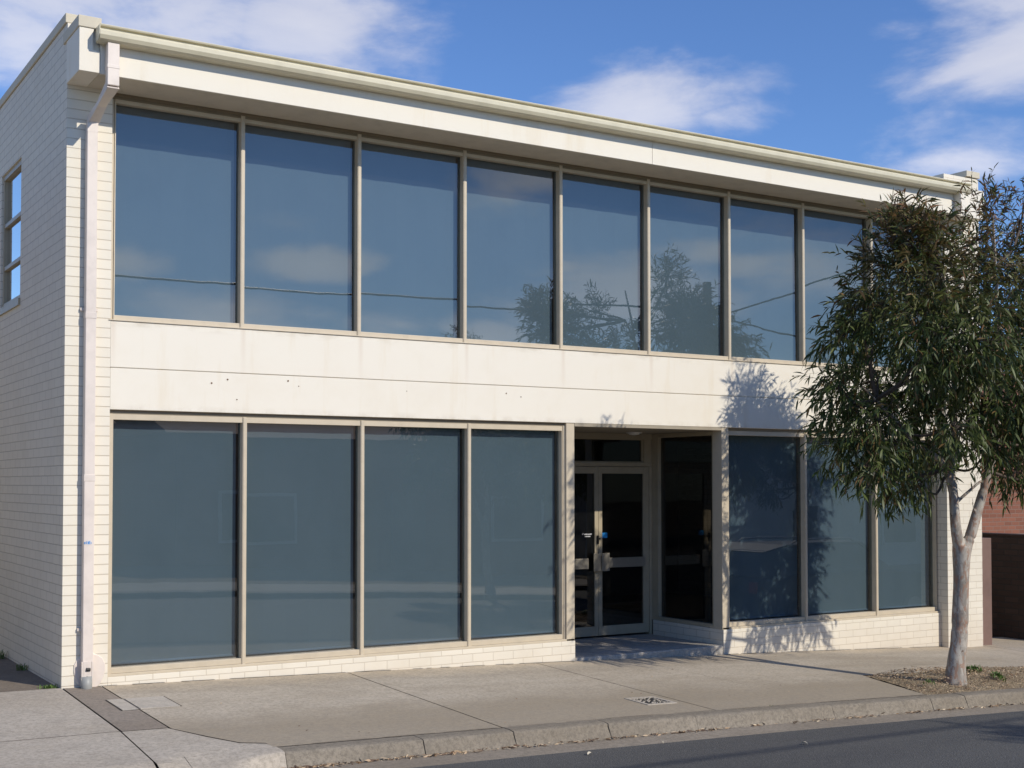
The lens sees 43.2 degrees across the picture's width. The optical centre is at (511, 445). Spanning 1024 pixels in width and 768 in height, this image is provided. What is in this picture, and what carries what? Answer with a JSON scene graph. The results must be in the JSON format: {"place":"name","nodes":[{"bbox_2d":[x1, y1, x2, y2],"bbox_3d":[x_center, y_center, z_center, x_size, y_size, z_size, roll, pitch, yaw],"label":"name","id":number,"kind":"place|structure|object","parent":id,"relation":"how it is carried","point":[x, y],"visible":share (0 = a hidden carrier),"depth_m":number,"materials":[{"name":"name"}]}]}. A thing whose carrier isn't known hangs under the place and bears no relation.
{"place":"outdoors","nodes":[
{"label":"outdoors","id":0,"kind":"place"},
{"bbox_2d":[0,654,54,691],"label":"lane","id":1,"kind":"structure","parent":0,"point":[12,679],"depth_m":11.68,"materials":[{"name":"grey concrete"}]},
{"bbox_2d":[0,650,7,658],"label":"grass tuft","id":2,"kind":"object","parent":1,"relation":"on","point":[1,655],"visible":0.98,"depth_m":13.07,"materials":[{"name":"green plant"}]},
{"bbox_2d":[16,663,28,670],"bbox_3d":[-4.661,2.103,12.283,0.136,0.075,0.159,-1,-2,31],"label":"grass tuft","id":3,"kind":"object","parent":1,"relation":"on","point":[21,667],"visible":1,"depth_m":12.25,"materials":[{"name":"green plant"}]},
{"bbox_2d":[37,684,58,688],"bbox_3d":[-3.994,2.090,11.192,0.229,0.038,0.151,1,-2,-32],"label":"grass tuft","id":4,"kind":"object","parent":1,"relation":"on","point":[49,686],"visible":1,"depth_m":11.18,"materials":[{"name":"green plant"}]},
{"bbox_2d":[0,688,118,741],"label":"driveway","id":5,"kind":"structure","parent":0,"point":[40,713],"depth_m":9.93,"materials":[{"name":"concrete"}]},
{"bbox_2d":[0,732,155,767],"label":"driveway","id":6,"kind":"structure","parent":0,"point":[111,750],"depth_m":8.74,"materials":[{"name":"concrete"}]},
{"bbox_2d":[63,686,167,730],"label":"pavement","id":7,"kind":"structure","parent":0,"point":[95,698],"depth_m":10.19,"materials":[{"name":"concrete"}]},
{"bbox_2d":[107,699,138,710],"bbox_3d":[-3.160,2.109,10.483,0.127,0.031,0.490,1,-2,-32],"label":"access cover","id":8,"kind":"object","parent":7,"relation":"on","point":[122,704],"visible":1,"depth_m":10.47,"materials":[{"name":"concrete"}]},
{"bbox_2d":[123,728,274,767],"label":"driveway","id":9,"kind":"structure","parent":0,"point":[166,748],"depth_m":9.08,"materials":[{"name":"concrete"}]},
{"bbox_2d":[122,729,292,763],"bbox_3d":[-3.376,2.111,8.616,3.800,0.090,1.030,1,-2,-32],"label":"driveway wing","id":10,"kind":"object","parent":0,"point":[187,732],"visible":0.04,"depth_m":9.36,"materials":[{"name":"grey concrete"}]},
{"bbox_2d":[103,672,500,746],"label":"pavement","id":11,"kind":"structure","parent":0,"point":[243,710],"depth_m":10.52,"materials":[{"name":"concrete"}]},
{"bbox_2d":[106,696,181,710],"bbox_3d":[-3.013,2.109,10.574,0.495,0.024,0.510,1,-2,-32],"label":"cover joint","id":12,"kind":"object","parent":11,"relation":"on","point":[149,708],"visible":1,"depth_m":10.52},
{"bbox_2d":[125,696,180,709],"bbox_3d":[-2.956,2.118,10.618,0.325,0.036,0.475,1,-2,-32],"label":"access cover","id":13,"kind":"object","parent":11,"relation":"on","point":[152,702],"visible":1,"depth_m":10.59,"materials":[{"name":"concrete"}]},
{"bbox_2d":[0,0,1023,380],"label":"sky","id":14,"kind":"structure","parent":0,"point":[924,87],"materials":[{"name":"blue"}]},
{"bbox_2d":[3,646,1023,744],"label":"footpath bed","id":15,"kind":"object","parent":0,"point":[397,690],"visible":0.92,"depth_m":10.53,"materials":[{"name":"grey concrete"}]},
{"bbox_2d":[866,667,1023,694],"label":"tree pit","id":16,"kind":"object","parent":15,"relation":"on","point":[977,681],"visible":0.67,"depth_m":13.47,"materials":[{"name":"soil"}]},
{"bbox_2d":[789,162,1023,685],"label":"street tree","id":17,"kind":"object","parent":16,"relation":"on","point":[988,361],"visible":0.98,"depth_m":12.65,"materials":[{"name":"green plant"}]},
{"bbox_2d":[867,665,1023,692],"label":"mulch","id":18,"kind":"object","parent":16,"relation":"on","point":[942,670],"visible":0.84,"depth_m":13.59,"materials":[{"name":"brown plant"}]},
{"bbox_2d":[966,664,981,672],"bbox_3d":[4.999,2.420,13.987,0.334,0.097,0.226,1,-2,-32],"label":"grass tuft","id":19,"kind":"object","parent":16,"relation":"on","point":[974,667],"visible":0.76,"depth_m":13.98,"materials":[{"name":"green plant"}]},
{"bbox_2d":[990,671,1006,681],"bbox_3d":[5.116,2.430,13.590,0.186,0.111,0.267,-1,-2,33],"label":"grass tuft","id":20,"kind":"object","parent":16,"relation":"on","point":[998,675],"visible":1,"depth_m":13.58,"materials":[{"name":"green plant"}]},
{"bbox_2d":[348,663,712,726],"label":"pavement","id":21,"kind":"structure","parent":0,"point":[542,694],"depth_m":11.72,"materials":[{"name":"concrete"}]},
{"bbox_2d":[624,696,676,704],"bbox_3d":[1.243,2.297,11.600,0.330,0.036,0.350,1,-2,-32],"label":"drain cover","id":22,"kind":"object","parent":21,"relation":"on","point":[650,700],"visible":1,"depth_m":11.60,"materials":[{"name":"concrete"}]},
{"bbox_2d":[414,711,1023,767],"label":"road","id":23,"kind":"structure","parent":0,"point":[994,740],"depth_m":10.05,"materials":[{"name":"grey asphalt"}]},
{"bbox_2d":[312,704,1023,767],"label":"gutter pan","id":24,"kind":"object","parent":23,"relation":"on","point":[422,761],"visible":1,"depth_m":10.49,"materials":[{"name":"concrete"}]},
{"bbox_2d":[184,688,1023,767],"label":"kerb","id":25,"kind":"structure","parent":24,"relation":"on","point":[390,747],"depth_m":10.32,"materials":[{"name":"concrete"}]},
{"bbox_2d":[283,702,1023,767],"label":"leaf litter","id":26,"kind":"object","parent":24,"relation":"on","point":[453,752],"visible":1,"depth_m":10.02,"materials":[{"name":"brown plant"}]},
{"bbox_2d":[538,645,1023,709],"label":"pavement","id":27,"kind":"structure","parent":0,"point":[783,678],"depth_m":13.58,"materials":[{"name":"concrete"}]},
{"bbox_2d":[105,646,937,685],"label":"wall foot dirt","id":28,"kind":"structure","parent":27,"relation":"on","point":[476,665],"depth_m":12.63,"materials":[{"name":"brown soil"}]},
{"bbox_2d":[318,664,1009,742],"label":"pavement cracks","id":29,"kind":"object","parent":27,"relation":"on","point":[630,716],"visible":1,"depth_m":10.84,"materials":[{"name":"grey concrete"}]},
{"bbox_2d":[985,637,1023,650],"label":"pavement","id":30,"kind":"structure","parent":0,"point":[1009,643],"depth_m":17.95,"materials":[{"name":"concrete"}]},
{"bbox_2d":[982,538,991,644],"bbox_3d":[6.326,2.184,17.703,0.348,1.830,0.320,1,-2,-32],"label":"rendered post","id":31,"kind":"object","parent":30,"relation":"on","point":[987,591],"visible":0.14,"depth_m":17.61,"materials":[{"name":"paint"}]},
{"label":"ground","id":32,"kind":"structure","parent":0,"visible":0},
{"bbox_2d":[0,13,983,732],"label":"office building","id":33,"kind":"structure","parent":32,"relation":"on","point":[306,367],"depth_m":13.11,"materials":[{"name":"paint"}]},
{"bbox_2d":[0,160,20,315],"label":"window","id":34,"kind":"structure","parent":33,"relation":"in","point":[12,181],"depth_m":13.51,"materials":[{"name":"blue glass"}]},
{"bbox_2d":[113,99,240,327],"bbox_3d":[-3.078,-2.095,11.891,1.204,1.990,0.113,1,-2,-32],"label":"window","id":35,"kind":"structure","parent":33,"relation":"in","point":[177,172],"depth_m":11.89,"materials":[{"name":"blue glass"}]},
{"bbox_2d":[111,414,242,673],"bbox_3d":[-3.066,0.880,11.816,1.240,2.300,0.124,1,-2,-32],"label":"window","id":36,"kind":"structure","parent":33,"relation":"in","point":[176,574],"depth_m":11.81,"materials":[{"name":"glass"}]},
{"bbox_2d":[244,119,357,334],"bbox_3d":[-2.055,-2.076,12.526,1.204,1.990,0.113,1,-2,-32],"label":"window","id":37,"kind":"structure","parent":33,"relation":"in","point":[300,256],"depth_m":12.53,"materials":[{"name":"blue glass"}]},
{"bbox_2d":[246,417,359,662],"bbox_3d":[-2.025,0.898,12.462,1.211,2.300,0.124,1,-2,-32],"label":"window","id":38,"kind":"structure","parent":33,"relation":"in","point":[303,517],"depth_m":12.46,"materials":[{"name":"glass"}]},
{"bbox_2d":[361,137,462,341],"bbox_3d":[-1.033,-2.058,13.161,1.204,1.990,0.113,1,-2,-32],"label":"window","id":39,"kind":"structure","parent":33,"relation":"in","point":[412,195],"depth_m":13.17,"materials":[{"name":"blue glass"}]},
{"bbox_2d":[364,421,466,653],"bbox_3d":[-0.994,0.917,13.102,1.216,2.300,0.124,1,-2,-32],"label":"window","id":40,"kind":"structure","parent":33,"relation":"in","point":[415,473],"depth_m":13.10,"materials":[{"name":"glass"}]},
{"bbox_2d":[467,153,558,348],"bbox_3d":[-0.010,-2.040,13.796,1.204,1.990,0.113,1,-2,-32],"label":"window","id":41,"kind":"structure","parent":33,"relation":"in","point":[513,206],"depth_m":13.81,"materials":[{"name":"blue glass"}]},
{"bbox_2d":[471,424,562,645],"bbox_3d":[0.024,0.935,13.735,1.182,2.300,0.124,1,-2,-32],"label":"window","id":42,"kind":"structure","parent":33,"relation":"in","point":[517,470],"depth_m":13.75,"materials":[{"name":"glass"}]},
{"bbox_2d":[574,466,600,637],"bbox_3d":[0.739,1.291,15.643,0.790,2.069,0.095,1,-2,-32],"label":"door","id":43,"kind":"structure","parent":33,"relation":"in","point":[587,559],"depth_m":15.77,"materials":[{"name":"brown metal"}]},
{"bbox_2d":[563,168,647,353],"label":"window","id":44,"kind":"structure","parent":33,"relation":"in","point":[605,216],"depth_m":14.45,"materials":[{"name":"blue glass"}]},
{"bbox_2d":[574,438,642,462],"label":"transom window","id":45,"kind":"structure","parent":33,"relation":"in","point":[585,449],"depth_m":16.01,"materials":[{"name":"black glass"}]},
{"bbox_2d":[598,467,648,635],"bbox_3d":[1.394,1.303,16.050,0.776,2.069,0.095,1,-2,-32],"label":"door","id":46,"kind":"structure","parent":33,"relation":"in","point":[623,492],"depth_m":16.07,"materials":[{"name":"black glass"}]},
{"bbox_2d":[652,431,713,627],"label":"window","id":47,"kind":"structure","parent":33,"relation":"in","point":[682,463],"depth_m":15.83,"materials":[{"name":"black glass"}]},
{"bbox_2d":[650,182,727,359],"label":"window","id":48,"kind":"structure","parent":33,"relation":"in","point":[689,226],"depth_m":15.09,"materials":[{"name":"blue glass"}]},
{"bbox_2d":[730,194,802,364],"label":"window","id":49,"kind":"structure","parent":33,"relation":"in","point":[766,235],"depth_m":15.73,"materials":[{"name":"blue glass"}]},
{"bbox_2d":[728,431,804,626],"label":"window","id":50,"kind":"structure","parent":33,"relation":"in","point":[766,470],"depth_m":15.62,"materials":[{"name":"glass"}]},
{"bbox_2d":[804,206,870,367],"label":"window","id":51,"kind":"structure","parent":33,"relation":"in","point":[823,228],"depth_m":16.27,"materials":[{"name":"blue glass"}]},
{"bbox_2d":[807,433,875,620],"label":"window","id":52,"kind":"structure","parent":33,"relation":"in","point":[841,554],"depth_m":16.25,"materials":[{"name":"glass"}]},
{"bbox_2d":[873,216,933,370],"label":"window","id":53,"kind":"structure","parent":33,"relation":"in","point":[874,223],"depth_m":16.83,"materials":[{"name":"blue glass"}]},
{"bbox_2d":[878,435,936,614],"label":"window","id":54,"kind":"structure","parent":33,"relation":"in","point":[907,552],"depth_m":16.93,"materials":[{"name":"glass"}]},
{"bbox_2d":[980,375,1023,533],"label":"brick house","id":55,"kind":"structure","parent":32,"relation":"on","point":[994,520],"depth_m":27.02,"materials":[{"name":"brick"}]},
{"bbox_2d":[982,532,1023,639],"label":"brick fence","id":56,"kind":"object","parent":32,"relation":"on","point":[1007,563],"depth_m":19.02,"materials":[{"name":"brown brick"}]}
]}

